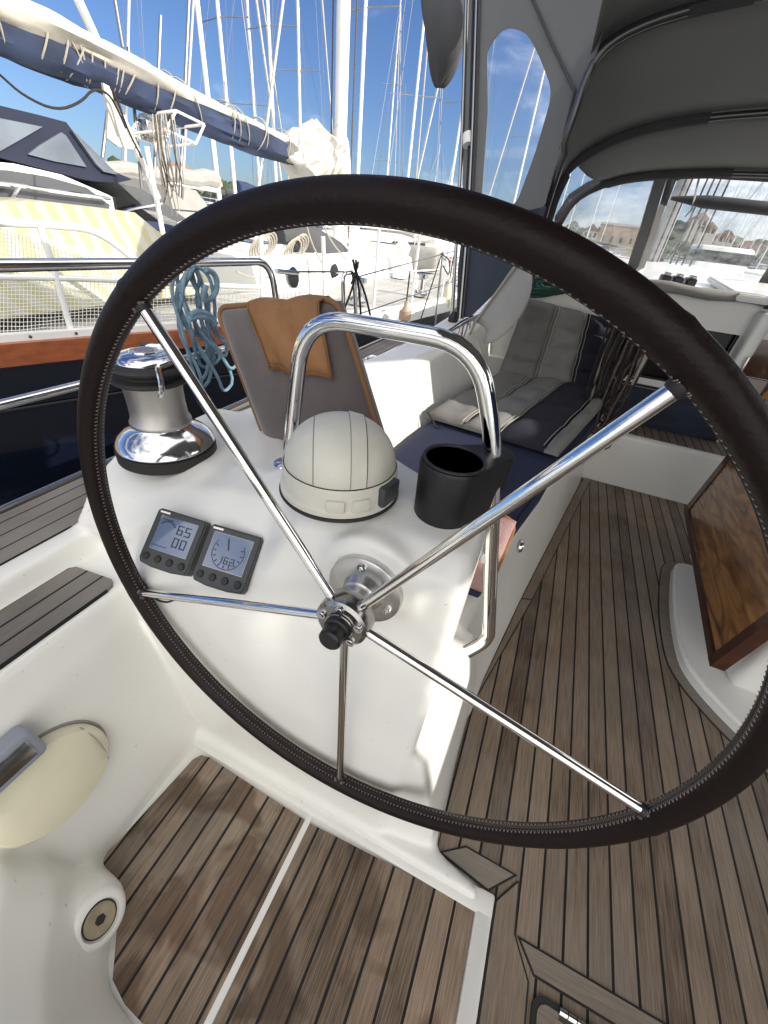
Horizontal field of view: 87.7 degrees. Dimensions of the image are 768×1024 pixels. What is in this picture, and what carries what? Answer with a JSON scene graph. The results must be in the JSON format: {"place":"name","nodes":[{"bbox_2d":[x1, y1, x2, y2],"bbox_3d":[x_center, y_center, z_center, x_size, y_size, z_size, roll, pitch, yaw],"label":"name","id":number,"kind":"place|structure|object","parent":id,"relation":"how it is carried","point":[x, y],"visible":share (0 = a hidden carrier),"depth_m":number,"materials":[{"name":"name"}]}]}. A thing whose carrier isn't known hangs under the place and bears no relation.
{"place":"outdoors","nodes":[
{"label":"outdoors","id":0,"kind":"place"},
{"bbox_2d":[0,339,403,565],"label":"side deck","id":1,"kind":"structure","parent":0,"point":[30,525],"depth_m":0.98,"materials":[{"name":"brown wood"}]},
{"bbox_2d":[0,257,278,411],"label":"pushpit rail","id":2,"kind":"object","parent":1,"relation":"on","point":[8,265],"visible":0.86,"depth_m":1.01,"materials":[{"name":"silver metal"}]},
{"bbox_2d":[170,264,235,391],"bbox_3d":[-0.609,-0.614,1.381,0.078,0.424,0.236,19,38,16],"label":"blue rope coil","id":3,"kind":"object","parent":2,"relation":"hanging from","point":[203,333],"visible":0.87,"depth_m":1.31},
{"bbox_2d":[341,270,357,313],"bbox_3d":[-0.184,-1.127,2.184,0.022,0.340,0.215,19,38,16],"label":"gate stanchion","id":4,"kind":"object","parent":1,"relation":"on","point":[346,273],"visible":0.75,"depth_m":2.08,"materials":[{"name":"silver metal"}]},
{"bbox_2d":[345,259,370,315],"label":"black shock cords","id":5,"kind":"object","parent":4,"relation":"hanging from","point":[356,277],"visible":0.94,"depth_m":2.12,"materials":[{"name":"fabric"}]},
{"bbox_2d":[363,342,406,360],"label":"sheet track","id":6,"kind":"structure","parent":1,"relation":"attached to","point":[368,357],"depth_m":2.26,"materials":[{"name":"silver metal"}]},
{"bbox_2d":[103,755,304,1023],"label":"helm floor","id":7,"kind":"structure","parent":0,"point":[195,857],"depth_m":0.88,"materials":[{"name":"brown wood"}]},
{"bbox_2d":[0,298,592,1023],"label":"cockpit moulding","id":8,"kind":"object","parent":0,"point":[112,668],"visible":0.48,"depth_m":0.85,"materials":[{"name":"plastic"}]},
{"bbox_2d":[0,720,108,847],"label":"engine control","id":9,"kind":"object","parent":8,"relation":"attached to","point":[50,779],"visible":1,"depth_m":0.76,"materials":[{"name":"beige plastic"}]},
{"bbox_2d":[0,567,112,669],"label":"teak seat strip","id":10,"kind":"object","parent":8,"relation":"on","point":[31,619],"visible":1,"depth_m":0.83,"materials":[{"name":"wood"}]},
{"bbox_2d":[74,883,125,952],"bbox_3d":[-0.574,0.801,0.790,0.096,0.106,0.104,19,38,16],"label":"pump socket","id":11,"kind":"object","parent":8,"relation":"attached to","point":[100,912],"visible":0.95,"depth_m":0.78,"materials":[{"name":"white plastic"}]},
{"bbox_2d":[110,343,216,475],"bbox_3d":[-0.525,-0.248,0.927,0.224,0.251,0.224,19,38,16],"label":"sheet winch","id":12,"kind":"object","parent":8,"relation":"on","point":[163,432],"visible":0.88,"depth_m":0.89,"materials":[{"name":"silver metal"}]},
{"bbox_2d":[139,508,210,576],"bbox_3d":[-0.421,0.063,0.812,0.114,0.102,0.105,14,37,10],"label":"instrument display","id":13,"kind":"object","parent":8,"relation":"attached to","point":[174,543],"visible":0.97,"depth_m":0.80,"materials":[{"name":"grey plastic"}]},
{"bbox_2d":[0,338,384,513],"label":"deck edge trim","id":14,"kind":"structure","parent":8,"relation":"on","point":[10,505],"depth_m":1.07,"materials":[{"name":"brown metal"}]},
{"bbox_2d":[193,524,263,594],"bbox_3d":[-0.302,0.094,0.785,0.114,0.102,0.105,14,36,9],"label":"instrument display","id":15,"kind":"object","parent":8,"relation":"attached to","point":[227,560],"visible":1,"depth_m":0.77,"materials":[{"name":"grey plastic"}]},
{"bbox_2d":[217,297,383,439],"bbox_3d":[-0.171,-0.226,1.090,0.682,0.632,0.210,19,38,16],"label":"back cushion","id":16,"kind":"object","parent":8,"relation":"on","point":[347,388],"visible":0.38,"depth_m":1.02,"materials":[{"name":"beige fabric"}]},
{"bbox_2d":[247,294,332,378],"bbox_3d":[-0.193,-0.409,1.035,0.342,0.278,0.178,19,38,16],"label":"leather headrest","id":17,"kind":"object","parent":16,"relation":"on","point":[277,326],"visible":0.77,"depth_m":0.97,"materials":[{"name":"brown"}]},
{"bbox_2d":[279,411,399,522],"bbox_3d":[-0.071,-0.098,0.678,0.216,0.136,0.212,19,38,16],"label":"binnacle compass","id":18,"kind":"object","parent":8,"relation":"on","point":[339,466],"visible":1,"depth_m":0.62,"materials":[{"name":"white plastic"}]},
{"bbox_2d":[329,554,402,621],"bbox_3d":[-0.034,0.131,0.652,0.131,0.131,0.043,19,38,16],"label":"bearing flange","id":19,"kind":"object","parent":8,"relation":"attached to","point":[369,574],"visible":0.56,"depth_m":0.63,"materials":[{"name":"metal"}]},
{"bbox_2d":[77,174,767,848],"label":"steering wheel","id":20,"kind":"object","parent":19,"relation":"attached to","point":[683,350],"visible":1,"depth_m":0.42,"materials":[{"name":"leather"}]},
{"bbox_2d":[273,312,501,657],"bbox_3d":[0.013,-0.020,0.794,0.555,0.655,0.057,19,38,17],"label":"grab rail","id":21,"kind":"object","parent":8,"relation":"attached to","point":[466,354],"visible":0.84,"depth_m":0.65,"materials":[{"name":"silver metal"}]},
{"bbox_2d":[414,443,514,529],"bbox_3d":[0.130,-0.050,0.687,0.174,0.119,0.107,-26,47,-37],"label":"cup holder","id":22,"kind":"object","parent":21,"relation":"attached to","point":[458,486],"visible":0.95,"depth_m":0.64,"materials":[{"name":"black plastic"}]},
{"bbox_2d":[419,252,450,324],"bbox_3d":[0.426,-1.867,3.389,0.036,0.573,0.679,19,38,16],"label":"stanchion","id":23,"kind":"object","parent":8,"relation":"on","point":[439,279],"visible":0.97,"depth_m":3.40,"materials":[{"name":"silver metal"}]},
{"bbox_2d":[274,251,456,313],"bbox_3d":[0.149,-1.644,2.800,0.018,0.307,2.994,19,38,16],"label":"lifeline","id":24,"kind":"object","parent":23,"relation":"attached to","point":[285,272],"visible":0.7,"depth_m":2.24,"materials":[{"name":"grey metal"}]},
{"bbox_2d":[398,271,410,321],"bbox_3d":[0.184,-1.718,3.207,0.100,0.380,0.100,19,38,16],"label":"fender","id":25,"kind":"object","parent":24,"relation":"hanging from","point":[404,313],"visible":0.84,"depth_m":3.23,"materials":[{"name":"beige plastic"}]},
{"bbox_2d":[448,312,479,335],"bbox_3d":[0.434,-0.975,2.093,0.026,0.078,0.652,20,38,18],"label":"horn cleat","id":26,"kind":"object","parent":8,"relation":"on","point":[460,324],"visible":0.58,"depth_m":2.02,"materials":[{"name":"silver metal"}]},
{"bbox_2d":[463,266,531,354],"bbox_3d":[0.504,-0.940,1.835,0.031,0.470,0.537,-5,38,-16],"label":"tied canvas flap","id":27,"kind":"object","parent":26,"relation":"attached to","point":[500,314],"visible":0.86,"depth_m":1.74,"materials":[{"name":"grey fabric"}]},
{"bbox_2d":[448,0,480,322],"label":"canopy post","id":28,"kind":"object","parent":8,"relation":"on","point":[468,138],"visible":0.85,"depth_m":2.05,"materials":[{"name":"silver metal"}]},
{"bbox_2d":[421,0,468,88],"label":"rolled curtain","id":29,"kind":"object","parent":28,"relation":"hanging from","point":[443,20],"visible":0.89,"depth_m":2.07,"materials":[{"name":"fabric"}]},
{"bbox_2d":[395,386,597,597],"bbox_3d":[0.549,-0.289,1.855,0.759,0.091,1.916,22,39,20],"label":"bench cushion","id":30,"kind":"object","parent":8,"relation":"on","point":[528,464],"visible":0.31,"depth_m":1.72,"materials":[{"name":"blue fabric"}]},
{"bbox_2d":[470,515,515,591],"bbox_3d":[0.206,0.077,1.122,0.272,0.220,0.137,24,39,22],"label":"seat pad","id":31,"kind":"object","parent":30,"relation":"on","point":[507,529],"visible":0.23,"depth_m":1.05,"materials":[{"name":"pink fabric"}]},
{"bbox_2d":[426,298,617,456],"bbox_3d":[0.854,-0.789,2.109,0.652,0.481,1.392,28,41,27],"label":"striped chair cushion","id":32,"kind":"object","parent":30,"relation":"on","point":[541,377],"visible":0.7,"depth_m":2.33,"materials":[{"name":"grey fabric"}]},
{"bbox_2d":[518,540,523,552],"bbox_3d":[0.508,0.129,1.482,0.019,0.047,0.048,25,40,23],"label":"locker latch","id":33,"kind":"object","parent":8,"relation":"attached to","point":[520,546],"visible":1,"depth_m":1.47,"materials":[{"name":"silver metal"}]},
{"bbox_2d":[586,324,648,449],"bbox_3d":[1.244,-0.689,2.196,0.269,0.713,0.124,19,38,16],"label":"rope bundle","id":34,"kind":"object","parent":8,"relation":"hanging from","point":[616,367],"visible":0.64,"depth_m":2.13,"materials":[{"name":"black"}]},
{"bbox_2d":[591,0,698,52],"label":"bimini","id":35,"kind":"object","parent":8,"relation":"attached to","point":[615,16],"visible":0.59,"depth_m":1.24,"materials":[{"name":"grey fabric"}]},
{"bbox_2d":[457,0,603,316],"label":"side curtain","id":36,"kind":"object","parent":35,"relation":"hanging from","point":[560,34],"visible":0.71,"depth_m":1.58,"materials":[{"name":"grey fabric"}]},
{"bbox_2d":[212,823,473,1023],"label":"helm floor","id":37,"kind":"structure","parent":0,"point":[347,933],"depth_m":0.83,"materials":[{"name":"brown wood"}]},
{"bbox_2d":[108,477,622,1023],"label":"cockpit pan","id":38,"kind":"object","parent":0,"point":[170,779],"depth_m":0.99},
{"bbox_2d":[204,814,312,1023],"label":"drain strip","id":39,"kind":"object","parent":38,"relation":"on","point":[213,1012],"visible":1,"depth_m":0.84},
{"bbox_2d":[193,743,494,1023],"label":"floor rim","id":40,"kind":"object","parent":38,"relation":"on","point":[481,904],"visible":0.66,"depth_m":0.91,"materials":[{"name":"plastic"}]},
{"bbox_2d":[582,416,724,503],"bbox_3d":[2.071,-0.243,2.522,1.720,0.375,0.460,19,38,16],"label":"bridge step","id":41,"kind":"object","parent":38,"relation":"on","point":[672,472],"visible":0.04,"depth_m":2.43,"materials":[{"name":"plastic"}]},
{"bbox_2d":[492,306,767,405],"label":"cabin bulkhead","id":42,"kind":"object","parent":41,"relation":"on","point":[747,351],"visible":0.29,"depth_m":2.26,"materials":[{"name":"white plastic"}]},
{"bbox_2d":[530,277,564,297],"bbox_3d":[0.982,-1.347,2.389,0.368,0.137,0.077,19,38,16],"label":"green mooring line","id":43,"kind":"object","parent":42,"relation":"hanging from","point":[540,289],"visible":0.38,"depth_m":2.39,"materials":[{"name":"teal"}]},
{"bbox_2d":[633,330,736,379],"bbox_3d":[1.744,-0.981,2.383,0.505,0.380,0.006,19,38,16],"label":"window","id":44,"kind":"structure","parent":42,"relation":"in","point":[725,340],"depth_m":2.46,"materials":[{"name":"black glass"}]},
{"bbox_2d":[609,380,717,441],"bbox_3d":[1.763,-0.633,2.480,0.620,0.228,0.110,19,38,16],"label":"navy mat","id":45,"kind":"object","parent":41,"relation":"on","point":[682,417],"visible":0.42,"depth_m":2.45,"materials":[{"name":"fabric"}]},
{"bbox_2d":[607,418,726,456],"bbox_3d":[2.090,-0.365,2.371,1.480,0.008,0.290,19,38,16],"label":"step teak","id":46,"kind":"object","parent":41,"relation":"on","point":[709,446],"depth_m":2.41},
{"bbox_2d":[0,0,767,240],"label":"sky","id":47,"kind":"structure","parent":0,"point":[86,119],"materials":[{"name":"blue"}]},
{"bbox_2d":[438,477,767,1023],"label":"cockpit floor","id":48,"kind":"structure","parent":0,"point":[670,927],"depth_m":1.11,"materials":[{"name":"brown wood"}]},
{"bbox_2d":[443,848,512,888],"bbox_3d":[0.221,0.848,0.952,0.167,0.004,0.052,19,38,16],"label":"teak margin","id":49,"kind":"object","parent":48,"relation":"on","point":[486,873],"visible":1,"depth_m":0.95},
{"bbox_2d":[440,846,516,891],"bbox_3d":[0.220,0.849,0.953,0.187,0.005,0.061,19,38,16],"label":"caulk seam","id":50,"kind":"object","parent":48,"relation":"on","point":[474,879],"visible":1,"depth_m":0.95,"materials":[{"name":"black rubber"}]},
{"bbox_2d":[479,883,526,1023],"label":"teak margin","id":51,"kind":"object","parent":48,"relation":"on","point":[504,996],"visible":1,"depth_m":0.82,"materials":[{"name":"wood"}]},
{"bbox_2d":[477,881,528,1023],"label":"caulk seam","id":52,"kind":"object","parent":48,"relation":"on","point":[489,944],"visible":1,"depth_m":0.84,"materials":[{"name":"black rubber"}]},
{"bbox_2d":[478,599,530,691],"bbox_3d":[0.444,0.479,1.494,0.035,0.004,0.542,27,41,25],"label":"teak margin","id":53,"kind":"object","parent":48,"relation":"on","point":[521,609],"visible":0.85,"depth_m":1.54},
{"bbox_2d":[477,599,531,695],"bbox_3d":[0.444,0.480,1.496,0.043,0.005,0.555,27,41,25],"label":"caulk seam","id":54,"kind":"object","parent":48,"relation":"on","point":[505,645],"visible":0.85,"depth_m":1.48,"materials":[{"name":"black rubber"}]},
{"bbox_2d":[522,479,590,598],"bbox_3d":[0.957,0.074,2.134,0.044,0.004,1.315,26,40,24],"label":"teak margin","id":55,"kind":"object","parent":48,"relation":"on","point":[533,585],"visible":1,"depth_m":2.00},
{"bbox_2d":[521,478,591,599],"bbox_3d":[0.957,0.076,2.135,0.052,0.005,1.330,26,40,24],"label":"caulk seam","id":56,"kind":"object","parent":48,"relation":"on","point":[558,545],"visible":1,"depth_m":1.98,"materials":[{"name":"black rubber"}]},
{"bbox_2d":[529,995,587,1023],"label":"floor hatch","id":57,"kind":"object","parent":48,"relation":"on","point":[544,1010],"visible":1,"depth_m":0.78,"materials":[{"name":"brown wood"}]},
{"bbox_2d":[521,940,661,1023],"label":"teak margin","id":58,"kind":"object","parent":48,"relation":"on","point":[590,994],"visible":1,"depth_m":0.81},
{"bbox_2d":[517,936,666,1023],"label":"caulk seam","id":59,"kind":"object","parent":48,"relation":"on","point":[574,999],"visible":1,"depth_m":0.81,"materials":[{"name":"black rubber"}]},
{"bbox_2d":[658,562,767,774],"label":"caulk seam","id":60,"kind":"object","parent":48,"relation":"on","point":[722,733],"visible":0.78,"depth_m":1.46,"materials":[{"name":"black rubber"}]},
{"bbox_2d":[659,562,767,772],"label":"teak margin","id":61,"kind":"object","parent":48,"relation":"on","point":[700,702],"visible":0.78,"depth_m":1.52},
{"bbox_2d":[669,455,767,732],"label":"cockpit table","id":62,"kind":"object","parent":61,"relation":"on","point":[718,599],"visible":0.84,"depth_m":1.43,"materials":[{"name":"brown wood"}]},
{"bbox_2d":[488,354,718,441],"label":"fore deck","id":63,"kind":"structure","parent":0,"point":[495,361],"depth_m":2.73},
{"bbox_2d":[531,258,767,339],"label":"coachroof","id":64,"kind":"object","parent":63,"relation":"on","point":[735,318],"visible":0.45,"depth_m":2.25,"materials":[{"name":"plastic"}]},
{"bbox_2d":[532,0,767,283],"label":"spray hood","id":65,"kind":"object","parent":64,"relation":"on","point":[670,97],"visible":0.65,"depth_m":1.58,"materials":[{"name":"grey fabric"}]},
{"bbox_2d":[671,179,767,216],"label":"rolled blind","id":66,"kind":"object","parent":65,"relation":"attached to","point":[740,205],"visible":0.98,"depth_m":2.06,"materials":[{"name":"fabric"}]},
{"bbox_2d":[658,272,671,280],"bbox_3d":[1.757,-1.463,2.492,0.050,0.060,0.150,19,38,16],"label":"rope clutch","id":67,"kind":"object","parent":64,"relation":"on","point":[666,276],"visible":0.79,"depth_m":2.44,"materials":[{"name":"black plastic"}]},
{"bbox_2d":[671,273,683,283],"bbox_3d":[1.819,-1.442,2.474,0.050,0.060,0.150,19,38,16],"label":"rope clutch","id":68,"kind":"object","parent":64,"relation":"on","point":[678,278],"visible":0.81,"depth_m":2.43,"materials":[{"name":"black plastic"}]},
{"bbox_2d":[647,179,730,265],"bbox_3d":[3.613,-8.147,0.123,0.362,13.900,0.562,19,38,16],"label":"sailboat mast and rigging","id":69,"kind":"object","parent":64,"relation":"on","point":[670,215],"visible":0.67,"depth_m":3.95,"materials":[{"name":"grey"}]},
{"bbox_2d":[682,275,697,285],"bbox_3d":[1.884,-1.420,2.455,0.050,0.060,0.150,19,38,16],"label":"rope clutch","id":70,"kind":"object","parent":64,"relation":"on","point":[691,280],"visible":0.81,"depth_m":2.41,"materials":[{"name":"black plastic"}]},
{"bbox_2d":[649,279,767,308],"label":"rolled canvas","id":71,"kind":"object","parent":64,"relation":"on","point":[672,287],"visible":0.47,"depth_m":2.14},
{"bbox_2d":[596,222,639,256],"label":"stone warehouse","id":72,"kind":"structure","parent":0,"point":[619,235],"depth_m":107.30,"materials":[{"name":"beige"}]},
{"bbox_2d":[666,229,716,247],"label":"hills","id":73,"kind":"structure","parent":0,"point":[671,243],"depth_m":149.68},
{"bbox_2d":[171,162,191,188],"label":"shore house","id":74,"kind":"structure","parent":73,"relation":"on","point":[186,166],"depth_m":145.70,"materials":[{"name":"beige"}]},
{"bbox_2d":[107,155,767,261],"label":"tree cover","id":75,"kind":"object","parent":73,"relation":"on","point":[680,224],"visible":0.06,"depth_m":143.66,"materials":[{"name":"green plant"}]},
{"bbox_2d":[583,224,598,240],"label":"shore house","id":76,"kind":"structure","parent":73,"relation":"on","point":[594,234],"depth_m":140.18,"materials":[{"name":"beige"}]},
{"bbox_2d":[682,213,709,244],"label":"shore house","id":77,"kind":"structure","parent":73,"relation":"on","point":[695,227],"depth_m":138.48,"materials":[{"name":"beige"}]},
{"bbox_2d":[693,222,718,244],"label":"shore house","id":78,"kind":"structure","parent":73,"relation":"on","point":[708,237],"depth_m":137.68,"materials":[{"name":"beige"}]},
{"bbox_2d":[712,231,736,246],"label":"shore house","id":79,"kind":"structure","parent":73,"relation":"on","point":[722,238],"depth_m":135.99,"materials":[{"name":"beige"}]},
{"bbox_2d":[731,240,761,255],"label":"shore house","id":80,"kind":"structure","parent":73,"relation":"on","point":[747,243],"depth_m":133.22,"materials":[{"name":"beige"}]},
{"label":"water","id":81,"kind":"structure","parent":0,"visible":0},
{"bbox_2d":[0,106,184,232],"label":"motor yacht","id":82,"kind":"object","parent":81,"relation":"on","point":[43,158],"visible":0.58,"depth_m":4.78,"materials":[{"name":"white paint"}]},
{"bbox_2d":[105,0,282,238],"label":"sailing yacht","id":83,"kind":"object","parent":81,"relation":"on","point":[192,202],"visible":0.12,"depth_m":9.32,"materials":[{"name":"white paint"}]},
{"bbox_2d":[0,0,459,505],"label":"classic yacht","id":84,"kind":"object","parent":81,"relation":"on","point":[48,319],"visible":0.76,"depth_m":2.63,"materials":[{"name":"black"}]},
{"bbox_2d":[131,109,205,234],"bbox_3d":[-1.815,-2.768,3.555,0.297,1.168,0.548,19,38,16],"label":"antenna cage","id":85,"kind":"object","parent":84,"relation":"on","point":[145,132],"visible":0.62,"depth_m":3.26,"materials":[{"name":"white paint"}]},
{"bbox_2d":[442,255,453,306],"bbox_3d":[0.672,-2.359,4.137,0.090,0.510,0.090,19,38,16],"label":"fender","id":86,"kind":"object","parent":84,"relation":"hanging from","point":[447,291],"visible":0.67,"depth_m":4.14,"materials":[{"name":"beige plastic"}]},
{"bbox_2d":[192,0,288,204],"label":"sailing yacht","id":87,"kind":"object","parent":81,"relation":"on","point":[226,192],"visible":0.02,"depth_m":16.88,"materials":[{"name":"white paint"}]},
{"bbox_2d":[121,0,363,229],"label":"sailing yacht","id":88,"kind":"object","parent":81,"relation":"on","point":[239,186],"visible":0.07,"depth_m":12.28,"materials":[{"name":"white paint"}]},
{"bbox_2d":[209,0,333,204],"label":"sailing yacht","id":89,"kind":"object","parent":81,"relation":"on","point":[298,59],"visible":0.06,"depth_m":15.62,"materials":[{"name":"paint"}]},
{"bbox_2d":[183,0,364,229],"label":"sailing yacht","id":90,"kind":"object","parent":81,"relation":"on","point":[268,25],"visible":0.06,"depth_m":13.46,"materials":[{"name":"paint"}]},
{"bbox_2d":[255,0,459,261],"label":"sailing yacht","id":91,"kind":"object","parent":81,"relation":"on","point":[358,236],"visible":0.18,"depth_m":13.16,"materials":[{"name":"paint"}]},
{"bbox_2d":[359,0,405,229],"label":"sailing yacht","id":92,"kind":"object","parent":81,"relation":"on","point":[394,84],"visible":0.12,"depth_m":26.96,"materials":[{"name":"paint"}]},
{"bbox_2d":[345,0,442,247],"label":"sailing yacht","id":93,"kind":"object","parent":81,"relation":"on","point":[416,95],"visible":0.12,"depth_m":17.00,"materials":[{"name":"paint"}]},
{"bbox_2d":[416,36,498,251],"bbox_3d":[4.508,-21.282,19.000,3.970,17.450,12.508,22,38,20],"label":"sailing yacht","id":94,"kind":"object","parent":81,"relation":"on","point":[440,244],"visible":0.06,"depth_m":19.72,"materials":[{"name":"paint"}]},
{"bbox_2d":[489,45,544,203],"bbox_3d":[8.517,-21.583,21.357,3.670,15.950,11.008,27,40,25],"label":"sailing yacht","id":95,"kind":"object","parent":81,"relation":"on","point":[533,117],"visible":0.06,"depth_m":20.45,"materials":[{"name":"paint"}]},
{"bbox_2d":[560,173,609,250],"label":"sailing yacht","id":96,"kind":"object","parent":81,"relation":"on","point":[570,190],"visible":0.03,"depth_m":44.07,"materials":[{"name":"paint"}]},
{"bbox_2d":[568,173,616,256],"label":"sailing yacht","id":97,"kind":"object","parent":81,"relation":"on","point":[576,209],"visible":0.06,"depth_m":55.84,"materials":[{"name":"paint"}]},
{"bbox_2d":[565,187,630,258],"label":"sailing yacht","id":98,"kind":"object","parent":81,"relation":"on","point":[607,246],"visible":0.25,"depth_m":49.22,"materials":[{"name":"paint"}]},
{"bbox_2d":[575,185,644,258],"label":"sailing yacht","id":99,"kind":"object","parent":81,"relation":"on","point":[620,248],"visible":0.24,"depth_m":63.08,"materials":[{"name":"paint"}]},
{"bbox_2d":[664,180,730,262],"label":"sailing yacht","id":100,"kind":"object","parent":81,"relation":"on","point":[665,260],"visible":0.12,"depth_m":65.43,"materials":[{"name":"paint"}]},
{"bbox_2d":[667,180,760,267],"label":"sailing yacht","id":101,"kind":"object","parent":81,"relation":"on","point":[716,231],"visible":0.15,"depth_m":54.02,"materials":[{"name":"paint"}]},
{"bbox_2d":[683,245,754,272],"bbox_3d":[25.867,-19.477,31.956,4.400,2.900,11.000,19,38,16],"label":"white cruiser","id":102,"kind":"object","parent":81,"relation":"on","point":[739,260],"visible":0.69,"depth_m":28.88,"materials":[{"name":"paint"}]},
{"bbox_2d":[699,181,764,260],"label":"sailing yacht","id":103,"kind":"object","parent":81,"relation":"on","point":[736,217],"visible":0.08,"depth_m":72.68,"materials":[{"name":"paint"}]},
{"bbox_2d":[714,182,764,258],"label":"sailing yacht","id":104,"kind":"object","parent":81,"relation":"on","point":[744,218],"visible":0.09,"depth_m":65.67,"materials":[{"name":"paint"}]},
{"bbox_2d":[712,182,767,269],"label":"sailing yacht","id":105,"kind":"object","parent":81,"relation":"on","point":[756,264],"visible":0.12,"depth_m":56.30,"materials":[{"name":"paint"}]},
{"bbox_2d":[729,200,767,265],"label":"sailing yacht","id":106,"kind":"object","parent":81,"relation":"on","point":[757,230],"visible":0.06,"depth_m":78.01,"materials":[{"name":"paint"}]},
{"bbox_2d":[736,215,767,275],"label":"sailing yacht","id":107,"kind":"object","parent":81,"relation":"on","point":[756,271],"visible":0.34,"depth_m":51.46,"materials":[{"name":"paint"}]},
{"bbox_2d":[737,216,767,269],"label":"sailing yacht","id":108,"kind":"object","parent":81,"relation":"on","point":[759,246],"visible":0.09,"depth_m":62.38,"materials":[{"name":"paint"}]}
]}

